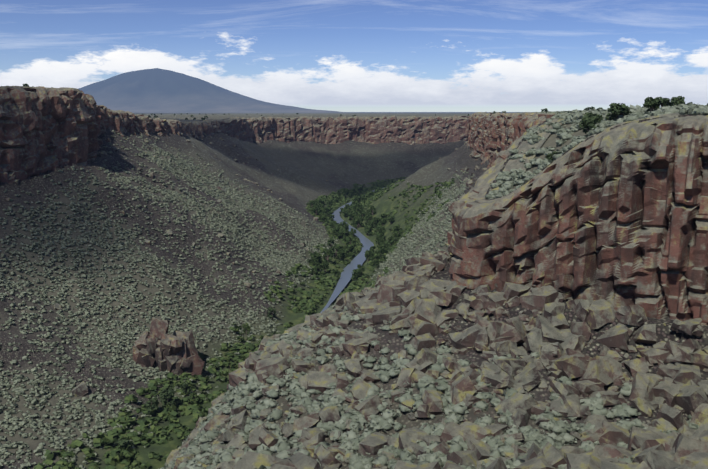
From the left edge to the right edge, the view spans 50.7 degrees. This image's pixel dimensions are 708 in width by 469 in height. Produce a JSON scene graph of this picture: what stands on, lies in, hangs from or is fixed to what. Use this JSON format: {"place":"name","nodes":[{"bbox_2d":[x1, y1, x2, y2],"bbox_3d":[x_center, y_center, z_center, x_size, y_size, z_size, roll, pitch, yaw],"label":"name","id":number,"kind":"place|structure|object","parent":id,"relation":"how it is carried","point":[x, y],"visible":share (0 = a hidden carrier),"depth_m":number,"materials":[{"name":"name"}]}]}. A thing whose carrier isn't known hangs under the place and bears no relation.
{"place":"outdoors","nodes":[
{"label":"outdoors","id":0,"kind":"place"},
{"bbox_2d":[79,68,338,111],"bbox_3d":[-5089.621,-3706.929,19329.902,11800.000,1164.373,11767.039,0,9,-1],"label":"mountain","id":1,"kind":"structure","parent":0,"point":[154,90],"depth_m":17581.00,"materials":[{"name":"stone"}]},
{"bbox_2d":[84,182,394,462],"bbox_3d":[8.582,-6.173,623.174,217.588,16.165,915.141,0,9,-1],"label":"green tree","id":2,"kind":"object","parent":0,"point":[197,398],"depth_m":322.70,"materials":[{"name":"green plant"}]},
{"bbox_2d":[22,84,602,119],"bbox_3d":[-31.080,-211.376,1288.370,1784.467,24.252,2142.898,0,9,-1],"label":"juniper tree","id":3,"kind":"object","parent":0,"point":[202,118],"depth_m":904.64,"materials":[{"name":"green plant"}]},
{"bbox_2d":[320,187,384,312],"bbox_3d":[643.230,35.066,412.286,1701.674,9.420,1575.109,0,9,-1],"label":"river","id":4,"kind":"structure","parent":0,"point":[347,272],"depth_m":507.24,"materials":[{"name":"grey liquid"}]},
{"bbox_2d":[0,112,707,468],"bbox_3d":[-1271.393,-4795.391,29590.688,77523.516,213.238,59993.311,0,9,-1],"label":"terrain","id":5,"kind":"structure","parent":0,"point":[294,174],"depth_m":359.75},
{"bbox_2d":[0,86,176,183],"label":"cliff rock","id":6,"kind":"object","parent":5,"relation":"on","point":[43,129],"visible":0.77,"depth_m":369.69,"materials":[{"name":"brown stone"}]},
{"bbox_2d":[144,387,177,413],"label":"juniper tree","id":7,"kind":"object","parent":5,"relation":"on","point":[167,392],"depth_m":251.17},
{"bbox_2d":[133,317,204,375],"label":"crag rock","id":8,"kind":"object","parent":5,"relation":"on","point":[161,348],"visible":0.81,"depth_m":275.73,"materials":[{"name":"brown stone"}]},
{"bbox_2d":[28,177,455,468],"bbox_3d":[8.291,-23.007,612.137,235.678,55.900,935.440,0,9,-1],"label":"riparian shrub","id":9,"kind":"object","parent":5,"relation":"on","point":[116,454],"visible":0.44,"depth_m":275.03,"materials":[{"name":"green plant"}]},
{"bbox_2d":[5,112,486,396],"bbox_3d":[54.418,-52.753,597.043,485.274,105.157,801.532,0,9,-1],"label":"slope boulder","id":10,"kind":"object","parent":5,"relation":"on","point":[80,389],"visible":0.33,"depth_m":422.18,"materials":[{"name":"stone"}]},
{"bbox_2d":[116,180,399,447],"bbox_3d":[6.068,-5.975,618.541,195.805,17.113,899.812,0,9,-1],"label":"trees","id":11,"kind":"object","parent":5,"relation":"on","point":[122,442],"depth_m":340.51,"materials":[{"name":"green plant"}]},
{"bbox_2d":[0,86,606,468],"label":"sage bush","id":12,"kind":"object","parent":5,"relation":"on","point":[51,435],"visible":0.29,"depth_m":327.56,"materials":[{"name":"plant"}]},
{"bbox_2d":[166,115,468,144],"bbox_3d":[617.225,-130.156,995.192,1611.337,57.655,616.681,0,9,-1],"label":"cliff rock","id":13,"kind":"object","parent":5,"relation":"on","point":[411,130],"visible":0.56,"depth_m":1148.20,"materials":[{"name":"brown stone"}]},
{"bbox_2d":[158,102,707,468],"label":"sage bush","id":14,"kind":"object","parent":5,"relation":"on","point":[506,182],"visible":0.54,"depth_m":112.97,"materials":[{"name":"plant"}]},
{"bbox_2d":[166,247,707,468],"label":"boulders","id":15,"kind":"object","parent":5,"relation":"on","point":[553,339],"visible":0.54,"depth_m":105.13,"materials":[{"name":"grey stone"}]},
{"bbox_2d":[255,414,677,468],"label":"boulders","id":16,"kind":"object","parent":5,"relation":"on","point":[563,429],"visible":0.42,"depth_m":92.82,"materials":[{"name":"grey stone"}]},
{"bbox_2d":[467,112,565,168],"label":"cliff rock","id":17,"kind":"object","parent":5,"relation":"on","point":[491,137],"visible":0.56,"depth_m":455.59,"materials":[{"name":"brown stone"}]},
{"bbox_2d":[445,113,707,324],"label":"cliff rock","id":18,"kind":"object","parent":5,"relation":"on","point":[617,217],"visible":0.58,"depth_m":115.14,"materials":[{"name":"brown stone"}]},
{"bbox_2d":[546,96,684,160],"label":"juniper tree","id":19,"kind":"object","parent":5,"relation":"on","point":[592,119],"depth_m":130.06,"materials":[{"name":"green plant"}]},
{"bbox_2d":[0,0,707,111],"label":"sky","id":20,"kind":"structure","parent":0,"point":[330,55],"materials":[{"name":"blue"}]},
{"bbox_2d":[308,186,401,278],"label":"trees","id":21,"kind":"object","parent":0,"point":[382,245],"depth_m":602.80,"materials":[{"name":"green plant"}]},
{"bbox_2d":[466,112,500,145],"bbox_3d":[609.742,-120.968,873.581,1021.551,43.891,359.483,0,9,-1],"label":"cliff rock","id":22,"kind":"object","parent":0,"point":[469,121],"visible":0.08,"depth_m":699.04,"materials":[{"name":"stone"}]}
]}

